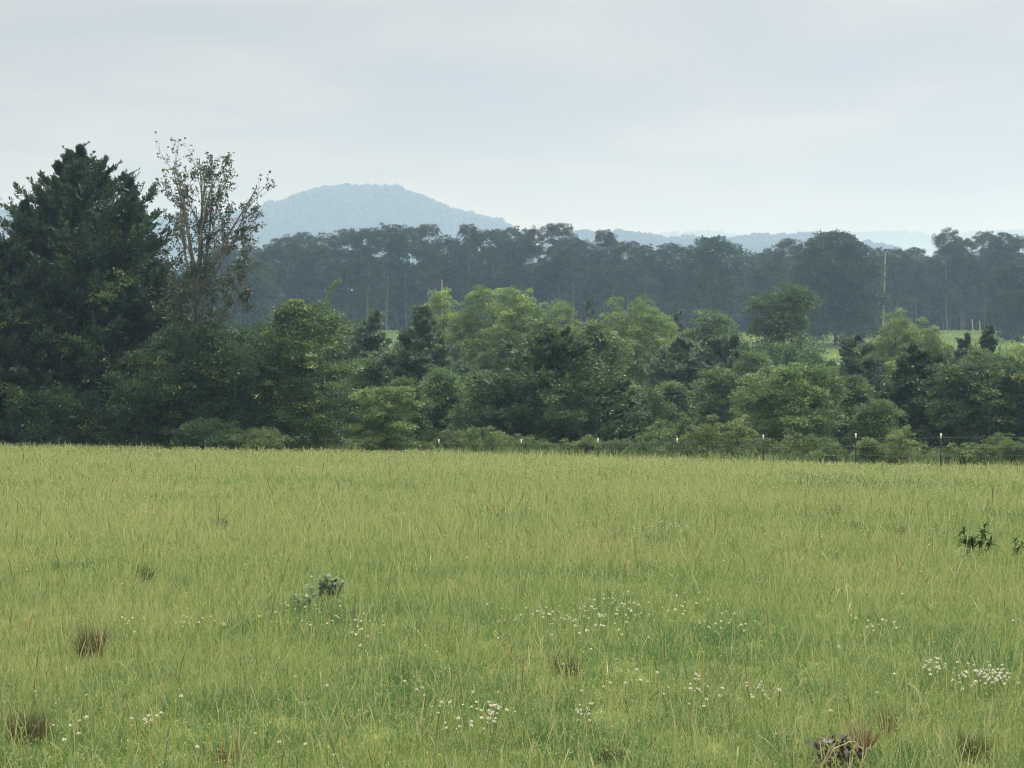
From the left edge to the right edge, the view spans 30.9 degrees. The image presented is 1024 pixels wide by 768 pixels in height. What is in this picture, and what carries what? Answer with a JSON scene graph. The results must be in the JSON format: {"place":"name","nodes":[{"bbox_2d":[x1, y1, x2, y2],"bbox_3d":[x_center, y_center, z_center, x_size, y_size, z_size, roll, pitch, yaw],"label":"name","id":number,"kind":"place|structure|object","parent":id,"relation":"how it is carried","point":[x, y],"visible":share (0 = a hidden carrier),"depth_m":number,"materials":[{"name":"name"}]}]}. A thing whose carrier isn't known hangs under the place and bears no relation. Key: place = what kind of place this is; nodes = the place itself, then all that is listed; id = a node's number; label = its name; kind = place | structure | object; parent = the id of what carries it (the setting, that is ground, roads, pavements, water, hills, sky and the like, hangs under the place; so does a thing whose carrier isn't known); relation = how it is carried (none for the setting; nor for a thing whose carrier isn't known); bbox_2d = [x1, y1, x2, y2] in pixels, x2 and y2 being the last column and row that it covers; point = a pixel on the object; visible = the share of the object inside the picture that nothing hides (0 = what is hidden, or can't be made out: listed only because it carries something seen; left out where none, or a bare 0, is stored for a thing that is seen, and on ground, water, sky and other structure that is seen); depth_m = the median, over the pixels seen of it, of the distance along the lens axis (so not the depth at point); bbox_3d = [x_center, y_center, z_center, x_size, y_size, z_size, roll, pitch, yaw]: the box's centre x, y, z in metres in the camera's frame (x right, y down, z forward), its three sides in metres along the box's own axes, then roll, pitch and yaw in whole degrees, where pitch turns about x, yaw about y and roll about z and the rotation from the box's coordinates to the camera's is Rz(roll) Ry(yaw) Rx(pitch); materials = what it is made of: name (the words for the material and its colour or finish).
{"place":"outdoors","nodes":[
{"label":"outdoors","id":0,"kind":"place"},
{"bbox_2d":[0,193,529,311],"bbox_3d":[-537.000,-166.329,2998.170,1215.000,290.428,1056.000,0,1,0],"label":"mountain","id":1,"kind":"structure","parent":0,"point":[302,208],"depth_m":2883.59,"materials":[{"name":"blue"}]},
{"bbox_2d":[0,183,531,269],"bbox_3d":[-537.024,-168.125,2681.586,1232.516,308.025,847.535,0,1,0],"label":"mountain forest","id":2,"kind":"object","parent":1,"relation":"on","point":[324,194],"visible":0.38,"depth_m":2913.30,"materials":[{"name":"plant"}]},
{"bbox_2d":[0,330,1023,767],"bbox_3d":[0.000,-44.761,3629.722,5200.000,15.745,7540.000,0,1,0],"label":"ground","id":3,"kind":"structure","parent":0,"point":[598,708],"depth_m":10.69,"materials":[{"name":"green plant"}]},
{"bbox_2d":[0,703,65,746],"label":"grass tuft","id":4,"kind":"object","parent":3,"relation":"on","point":[37,730],"visible":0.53,"depth_m":8.36,"materials":[{"name":"plant"}]},
{"bbox_2d":[0,233,95,447],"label":"cedar tree","id":5,"kind":"object","parent":3,"relation":"on","point":[18,344],"visible":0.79,"depth_m":84.58,"materials":[{"name":"green plant"}]},
{"bbox_2d":[0,379,110,447],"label":"shrub","id":6,"kind":"object","parent":3,"relation":"on","point":[51,432],"visible":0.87,"depth_m":83.51,"materials":[{"name":"green plant"}]},
{"bbox_2d":[64,619,124,658],"bbox_3d":[-2.558,1.565,11.232,0.388,0.274,0.405,-1,1,-38],"label":"grass tuft","id":7,"kind":"object","parent":3,"relation":"on","point":[94,646],"visible":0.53,"depth_m":11.23,"materials":[{"name":"plant"}]},
{"bbox_2d":[0,140,193,441],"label":"cedar tree","id":8,"kind":"object","parent":3,"relation":"on","point":[107,260],"visible":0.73,"depth_m":88.14,"materials":[{"name":"green plant"}]},
{"bbox_2d":[77,368,185,449],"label":"shrub","id":9,"kind":"object","parent":3,"relation":"on","point":[131,392],"visible":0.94,"depth_m":84.08,"materials":[{"name":"green plant"}]},
{"bbox_2d":[163,416,244,451],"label":"bush","id":10,"kind":"object","parent":3,"relation":"on","point":[219,437],"visible":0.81,"depth_m":82.49,"materials":[{"name":"green plant"}]},
{"bbox_2d":[142,320,270,449],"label":"broadleaf tree","id":11,"kind":"object","parent":3,"relation":"on","point":[230,388],"visible":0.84,"depth_m":84.71,"materials":[{"name":"green plant"}]},
{"bbox_2d":[149,131,275,426],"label":"sparse tree","id":12,"kind":"object","parent":3,"relation":"on","point":[197,282],"visible":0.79,"depth_m":86.70,"materials":[{"name":"green plant"}]},
{"bbox_2d":[222,258,284,337],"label":"broadleaf tree","id":13,"kind":"object","parent":3,"relation":"on","point":[264,293],"visible":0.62,"depth_m":367.91,"materials":[{"name":"green plant"}]},
{"bbox_2d":[228,426,288,452],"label":"bush","id":14,"kind":"object","parent":3,"relation":"on","point":[269,441],"visible":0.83,"depth_m":81.31,"materials":[{"name":"green plant"}]},
{"bbox_2d":[254,244,291,319],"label":"pine tree","id":15,"kind":"object","parent":3,"relation":"on","point":[270,251],"visible":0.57,"depth_m":400.86,"materials":[{"name":"green plant"}]},
{"bbox_2d":[233,321,312,440],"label":"broadleaf tree","id":16,"kind":"object","parent":3,"relation":"on","point":[258,326],"visible":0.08,"depth_m":111.10,"materials":[{"name":"green plant"}]},
{"bbox_2d":[268,233,313,321],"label":"pine tree","id":17,"kind":"object","parent":3,"relation":"on","point":[292,254],"visible":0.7,"depth_m":407.38,"materials":[{"name":"green plant"}]},
{"bbox_2d":[241,298,365,452],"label":"broadleaf tree","id":18,"kind":"object","parent":3,"relation":"on","point":[286,376],"visible":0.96,"depth_m":85.40,"materials":[{"name":"green plant"}]},
{"bbox_2d":[296,231,350,310],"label":"pine tree","id":19,"kind":"object","parent":3,"relation":"on","point":[316,252],"visible":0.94,"depth_m":403.87,"materials":[{"name":"green plant"}]},
{"bbox_2d":[326,228,365,325],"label":"pine tree","id":20,"kind":"object","parent":3,"relation":"on","point":[345,236],"visible":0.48,"depth_m":411.84,"materials":[{"name":"green plant"}]},
{"bbox_2d":[310,308,390,436],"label":"broadleaf tree","id":21,"kind":"object","parent":3,"relation":"on","point":[333,355],"visible":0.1,"depth_m":138.09,"materials":[{"name":"green plant"}]},
{"bbox_2d":[328,354,388,441],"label":"broadleaf tree","id":22,"kind":"object","parent":3,"relation":"on","point":[361,379],"visible":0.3,"depth_m":111.40,"materials":[{"name":"green plant"}]},
{"bbox_2d":[3,526,718,767],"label":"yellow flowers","id":23,"kind":"object","parent":3,"relation":"on","point":[149,720],"visible":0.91,"depth_m":10.38,"materials":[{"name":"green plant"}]},
{"bbox_2d":[331,308,394,444],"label":"cedar tree","id":24,"kind":"object","parent":3,"relation":"on","point":[362,343],"visible":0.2,"depth_m":131.22,"materials":[{"name":"green plant"}]},
{"bbox_2d":[347,227,385,316],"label":"pine tree","id":25,"kind":"object","parent":3,"relation":"on","point":[365,251],"visible":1,"depth_m":401.95,"materials":[{"name":"green plant"}]},
{"bbox_2d":[341,385,424,453],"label":"tree","id":26,"kind":"object","parent":3,"relation":"on","point":[398,424],"visible":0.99,"depth_m":83.35,"materials":[{"name":"green plant"}]},
{"bbox_2d":[358,222,416,330],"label":"pine tree","id":27,"kind":"object","parent":3,"relation":"on","point":[395,244],"visible":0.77,"depth_m":408.84,"materials":[{"name":"green plant"}]},
{"bbox_2d":[373,374,435,443],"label":"broadleaf tree","id":28,"kind":"object","parent":3,"relation":"on","point":[422,422],"visible":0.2,"depth_m":99.65,"materials":[{"name":"green plant"}]},
{"bbox_2d":[390,224,424,329],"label":"pine tree","id":29,"kind":"object","parent":3,"relation":"on","point":[413,287],"visible":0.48,"depth_m":416.21,"materials":[{"name":"green plant"}]},
{"bbox_2d":[351,304,471,443],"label":"cedar tree","id":30,"kind":"object","parent":3,"relation":"on","point":[418,351],"visible":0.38,"depth_m":111.21,"materials":[{"name":"green plant"}]},
{"bbox_2d":[410,224,446,303],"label":"pine tree","id":31,"kind":"object","parent":3,"relation":"on","point":[431,256],"visible":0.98,"depth_m":405.24,"materials":[{"name":"green plant"}]},
{"bbox_2d":[405,287,463,360],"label":"sycamore tree","id":32,"kind":"object","parent":3,"relation":"on","point":[438,304],"visible":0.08,"depth_m":156.85,"materials":[{"name":"green plant"}]},
{"bbox_2d":[412,233,467,312],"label":"pine tree","id":33,"kind":"object","parent":3,"relation":"on","point":[454,294],"visible":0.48,"depth_m":412.53,"materials":[{"name":"green plant"}]},
{"bbox_2d":[418,365,471,447],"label":"broadleaf tree","id":34,"kind":"object","parent":3,"relation":"on","point":[445,395],"visible":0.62,"depth_m":105.41,"materials":[{"name":"green plant"}]},
{"bbox_2d":[450,223,485,330],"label":"pine tree","id":35,"kind":"object","parent":3,"relation":"on","point":[468,248],"visible":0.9,"depth_m":402.78,"materials":[{"name":"green plant"}]},
{"bbox_2d":[441,284,513,385],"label":"sycamore tree","id":36,"kind":"object","parent":3,"relation":"on","point":[465,321],"visible":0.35,"depth_m":151.14,"materials":[{"name":"green plant"}]},
{"bbox_2d":[446,368,516,445],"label":"broadleaf tree","id":37,"kind":"object","parent":3,"relation":"on","point":[459,425],"visible":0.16,"depth_m":102.57,"materials":[{"name":"green plant"}]},
{"bbox_2d":[460,425,510,453],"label":"bush","id":38,"kind":"object","parent":3,"relation":"on","point":[489,441],"visible":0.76,"depth_m":82.79,"materials":[{"name":"green plant"}]},
{"bbox_2d":[465,228,515,316],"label":"pine tree","id":39,"kind":"object","parent":3,"relation":"on","point":[489,253],"visible":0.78,"depth_m":409.58,"materials":[{"name":"green plant"}]},
{"bbox_2d":[487,225,534,301],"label":"pine tree","id":40,"kind":"object","parent":3,"relation":"on","point":[511,253],"visible":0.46,"depth_m":416.02,"materials":[{"name":"green plant"}]},
{"bbox_2d":[473,286,551,397],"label":"sycamore tree","id":41,"kind":"object","parent":3,"relation":"on","point":[512,328],"visible":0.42,"depth_m":148.80,"materials":[{"name":"green plant"}]},
{"bbox_2d":[7,463,1018,767],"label":"white clover","id":42,"kind":"object","parent":3,"relation":"on","point":[999,677],"visible":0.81,"depth_m":9.77,"materials":[{"name":"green plant"}]},
{"bbox_2d":[517,224,549,306],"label":"pine tree","id":43,"kind":"object","parent":3,"relation":"on","point":[530,248],"visible":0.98,"depth_m":407.07,"materials":[{"name":"green plant"}]},
{"bbox_2d":[448,316,651,449],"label":"juniper tree","id":44,"kind":"object","parent":3,"relation":"on","point":[553,369],"visible":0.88,"depth_m":94.61,"materials":[{"name":"green plant"}]},
{"bbox_2d":[82,255,1020,331],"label":"woods","id":45,"kind":"object","parent":3,"relation":"on","point":[935,318],"visible":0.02,"depth_m":443.50,"materials":[{"name":"green plant"}]},
{"bbox_2d":[513,298,597,436],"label":"sycamore tree","id":46,"kind":"object","parent":3,"relation":"on","point":[569,312],"visible":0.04,"depth_m":147.65,"materials":[{"name":"green plant"}]},
{"bbox_2d":[535,222,582,325],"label":"pine tree","id":47,"kind":"object","parent":3,"relation":"on","point":[553,230],"visible":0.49,"depth_m":412.94,"materials":[{"name":"green plant"}]},
{"bbox_2d":[103,329,1023,365],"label":"pasture grass","id":48,"kind":"structure","parent":3,"relation":"on","point":[949,336],"depth_m":361.31,"materials":[{"name":"green plant"}]},
{"bbox_2d":[546,233,597,322],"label":"pine tree","id":49,"kind":"object","parent":3,"relation":"on","point":[565,254],"visible":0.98,"depth_m":403.31,"materials":[{"name":"green plant"}]},
{"bbox_2d":[552,240,608,328],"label":"pine tree","id":50,"kind":"object","parent":3,"relation":"on","point":[587,294],"visible":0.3,"depth_m":416.66,"materials":[{"name":"green plant"}]},
{"bbox_2d":[559,318,639,398],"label":"broadleaf tree","id":51,"kind":"object","parent":3,"relation":"on","point":[599,337],"visible":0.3,"depth_m":121.55,"materials":[{"name":"green plant"}]},
{"bbox_2d":[587,228,619,321],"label":"pine tree","id":52,"kind":"object","parent":3,"relation":"on","point":[608,239],"visible":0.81,"depth_m":410.70,"materials":[{"name":"green plant"}]},
{"bbox_2d":[559,376,667,453],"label":"juniper tree","id":53,"kind":"object","parent":3,"relation":"on","point":[649,420],"visible":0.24,"depth_m":97.06,"materials":[{"name":"green plant"}]},
{"bbox_2d":[598,240,653,313],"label":"pine tree","id":54,"kind":"object","parent":3,"relation":"on","point":[626,287],"visible":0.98,"depth_m":400.34,"materials":[{"name":"green plant"}]},
{"bbox_2d":[599,294,680,414],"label":"sycamore tree","id":55,"kind":"object","parent":3,"relation":"on","point":[646,349],"visible":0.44,"depth_m":148.92,"materials":[{"name":"green plant"}]},
{"bbox_2d":[287,433,1002,465],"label":"undergrowth","id":56,"kind":"object","parent":3,"relation":"on","point":[454,445],"visible":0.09,"depth_m":82.84,"materials":[{"name":"green plant"}]},
{"bbox_2d":[632,243,660,329],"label":"pine tree","id":57,"kind":"object","parent":3,"relation":"on","point":[649,261],"visible":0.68,"depth_m":407.59,"materials":[{"name":"green plant"}]},
{"bbox_2d":[626,384,678,454],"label":"broadleaf tree","id":58,"kind":"object","parent":3,"relation":"on","point":[659,407],"visible":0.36,"depth_m":103.70,"materials":[{"name":"green plant"}]},
{"bbox_2d":[622,418,693,457],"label":"bush","id":59,"kind":"object","parent":3,"relation":"on","point":[668,431],"visible":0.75,"depth_m":79.90,"materials":[{"name":"green plant"}]},
{"bbox_2d":[628,294,707,332],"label":"thicket","id":60,"kind":"object","parent":3,"relation":"on","point":[672,309],"visible":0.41,"depth_m":411.24,"materials":[{"name":"green plant"}]},
{"bbox_2d":[646,242,691,301],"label":"pine tree","id":61,"kind":"object","parent":3,"relation":"on","point":[673,250],"visible":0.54,"depth_m":417.63,"materials":[{"name":"green plant"}]},
{"bbox_2d":[630,336,711,451],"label":"cedar tree","id":62,"kind":"object","parent":3,"relation":"on","point":[667,366],"visible":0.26,"depth_m":127.03,"materials":[{"name":"green plant"}]},
{"bbox_2d":[650,379,700,449],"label":"broadleaf tree","id":63,"kind":"object","parent":3,"relation":"on","point":[678,394],"visible":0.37,"depth_m":107.15,"materials":[{"name":"green plant"}]},
{"bbox_2d":[339,433,1023,467],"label":"wire fence","id":64,"kind":"object","parent":3,"relation":"on","point":[940,437],"visible":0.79,"depth_m":75.14,"materials":[{"name":"metal"}]},
{"bbox_2d":[681,414,731,460],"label":"bush","id":65,"kind":"object","parent":3,"relation":"on","point":[709,429],"visible":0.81,"depth_m":78.84,"materials":[{"name":"green plant"}]},
{"bbox_2d":[679,307,746,360],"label":"broadleaf tree","id":66,"kind":"object","parent":3,"relation":"on","point":[718,321],"visible":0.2,"depth_m":157.24,"materials":[{"name":"green plant"}]},
{"bbox_2d":[670,235,759,327],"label":"hardwood tree","id":67,"kind":"object","parent":3,"relation":"on","point":[703,278],"visible":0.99,"depth_m":389.48,"materials":[{"name":"green plant"}]},
{"bbox_2d":[688,365,746,453],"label":"broadleaf tree","id":68,"kind":"object","parent":3,"relation":"on","point":[718,381],"visible":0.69,"depth_m":111.21,"materials":[{"name":"green plant"}]},
{"bbox_2d":[682,325,787,452],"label":"cedar tree","id":69,"kind":"object","parent":3,"relation":"on","point":[723,347],"visible":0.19,"depth_m":125.68,"materials":[{"name":"green plant"}]},
{"bbox_2d":[714,414,759,458],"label":"bush","id":70,"kind":"object","parent":3,"relation":"on","point":[729,445],"visible":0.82,"depth_m":78.78,"materials":[{"name":"green plant"}]},
{"bbox_2d":[728,348,777,453],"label":"broadleaf tree","id":71,"kind":"object","parent":3,"relation":"on","point":[753,358],"visible":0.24,"depth_m":119.48,"materials":[{"name":"green plant"}]},
{"bbox_2d":[742,280,822,396],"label":"broadleaf tree","id":72,"kind":"object","parent":3,"relation":"on","point":[782,315],"visible":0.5,"depth_m":165.03,"materials":[{"name":"green plant"}]},
{"bbox_2d":[767,238,804,326],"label":"pine tree","id":73,"kind":"object","parent":3,"relation":"on","point":[783,259],"visible":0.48,"depth_m":402.18,"materials":[{"name":"green plant"}]},
{"bbox_2d":[727,359,853,456],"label":"maple tree","id":74,"kind":"object","parent":3,"relation":"on","point":[780,414],"visible":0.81,"depth_m":89.24,"materials":[{"name":"green plant"}]},
{"bbox_2d":[750,340,843,441],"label":"broadleaf tree","id":75,"kind":"object","parent":3,"relation":"on","point":[786,354],"visible":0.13,"depth_m":138.91,"materials":[{"name":"green plant"}]},
{"bbox_2d":[767,427,832,461],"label":"bush","id":76,"kind":"object","parent":3,"relation":"on","point":[800,444],"visible":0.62,"depth_m":77.17,"materials":[{"name":"green plant"}]},
{"bbox_2d":[786,229,891,346],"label":"oak tree","id":77,"kind":"object","parent":3,"relation":"on","point":[824,283],"visible":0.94,"depth_m":340.67,"materials":[{"name":"green plant"}]},
{"bbox_2d":[804,713,891,767],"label":"withered weed","id":78,"kind":"object","parent":3,"relation":"on","point":[842,746],"visible":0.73,"depth_m":7.72,"materials":[{"name":"brown plant"}]},
{"bbox_2d":[826,373,875,455],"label":"broadleaf tree","id":79,"kind":"object","parent":3,"relation":"on","point":[860,387],"visible":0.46,"depth_m":101.47,"materials":[{"name":"green plant"}]},
{"bbox_2d":[820,333,891,448],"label":"cedar tree","id":80,"kind":"object","parent":3,"relation":"on","point":[852,360],"visible":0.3,"depth_m":117.47,"materials":[{"name":"green plant"}]},
{"bbox_2d":[851,436,884,464],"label":"bush","id":81,"kind":"object","parent":3,"relation":"on","point":[864,450],"visible":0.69,"depth_m":74.75,"materials":[{"name":"green plant"}]},
{"bbox_2d":[841,398,912,458],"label":"tree","id":82,"kind":"object","parent":3,"relation":"on","point":[870,415],"visible":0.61,"depth_m":87.50,"materials":[{"name":"green plant"}]},
{"bbox_2d":[860,307,920,395],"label":"sycamore tree","id":83,"kind":"object","parent":3,"relation":"on","point":[885,345],"visible":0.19,"depth_m":147.17,"materials":[{"name":"green plant"}]},
{"bbox_2d":[874,246,918,328],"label":"pine tree","id":84,"kind":"object","parent":3,"relation":"on","point":[893,263],"visible":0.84,"depth_m":405.58,"materials":[{"name":"green plant"}]},
{"bbox_2d":[882,425,921,467],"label":"bush","id":85,"kind":"object","parent":3,"relation":"on","point":[897,452],"visible":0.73,"depth_m":74.06,"materials":[{"name":"green plant"}]},
{"bbox_2d":[851,341,971,455],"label":"juniper tree","id":86,"kind":"object","parent":3,"relation":"on","point":[903,381],"visible":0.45,"depth_m":95.28,"materials":[{"name":"green plant"}]},
{"bbox_2d":[902,247,933,326],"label":"pine tree","id":87,"kind":"object","parent":3,"relation":"on","point":[914,276],"visible":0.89,"depth_m":412.89,"materials":[{"name":"green plant"}]},
{"bbox_2d":[895,316,957,371],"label":"sycamore tree","id":88,"kind":"object","parent":3,"relation":"on","point":[933,343],"visible":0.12,"depth_m":145.46,"materials":[{"name":"green plant"}]},
{"bbox_2d":[924,227,969,330],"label":"pine tree","id":89,"kind":"object","parent":3,"relation":"on","point":[954,248],"visible":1,"depth_m":402.99,"materials":[{"name":"green plant"}]},
{"bbox_2d":[904,359,1019,454],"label":"broadleaf tree","id":90,"kind":"object","parent":3,"relation":"on","point":[968,382],"visible":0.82,"depth_m":92.27,"materials":[{"name":"green plant"}]},
{"bbox_2d":[938,237,988,329],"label":"pine tree","id":91,"kind":"object","parent":3,"relation":"on","point":[972,262],"visible":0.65,"depth_m":409.47,"materials":[{"name":"green plant"}]},
{"bbox_2d":[959,431,1005,466],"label":"bush","id":92,"kind":"object","parent":3,"relation":"on","point":[980,456],"visible":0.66,"depth_m":72.69,"materials":[{"name":"green plant"}]},
{"bbox_2d":[968,230,1003,325],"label":"pine tree","id":93,"kind":"object","parent":3,"relation":"on","point":[984,237],"visible":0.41,"depth_m":416.61,"materials":[{"name":"green plant"}]},
{"bbox_2d":[975,355,1023,454],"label":"broadleaf tree","id":94,"kind":"object","parent":3,"relation":"on","point":[1007,389],"visible":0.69,"depth_m":93.03,"materials":[{"name":"green plant"}]},
{"bbox_2d":[981,258,1023,341],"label":"broadleaf tree","id":95,"kind":"object","parent":3,"relation":"on","point":[1009,274],"visible":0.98,"depth_m":348.39,"materials":[{"name":"green plant"}]},
{"bbox_2d":[983,232,1023,313],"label":"pine tree","id":96,"kind":"object","parent":3,"relation":"on","point":[1001,252],"visible":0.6,"depth_m":405.96,"materials":[{"name":"green plant"}]},
{"bbox_2d":[0,0,1023,244],"label":"sky","id":97,"kind":"structure","parent":0,"point":[740,117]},
{"bbox_2d":[541,234,900,304],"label":"wooded ridge","id":98,"kind":"structure","parent":0,"point":[766,245],"depth_m":2663.55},
{"bbox_2d":[532,228,934,298],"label":"wooded ridge forest","id":99,"kind":"object","parent":98,"relation":"on","point":[645,238],"visible":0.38,"depth_m":2673.06,"materials":[{"name":"plant"}]},
{"bbox_2d":[662,233,1023,276],"bbox_3d":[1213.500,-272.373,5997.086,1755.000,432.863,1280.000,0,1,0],"label":"distant ridge","id":100,"kind":"structure","parent":0,"point":[902,242],"depth_m":5912.17,"materials":[{"name":"blue"}]},
{"bbox_2d":[652,229,1023,252],"bbox_3d":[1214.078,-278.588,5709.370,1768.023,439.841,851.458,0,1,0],"label":"distant ridge forest","id":101,"kind":"object","parent":100,"relation":"on","point":[874,234],"visible":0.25,"depth_m":5950.37,"materials":[{"name":"plant"}]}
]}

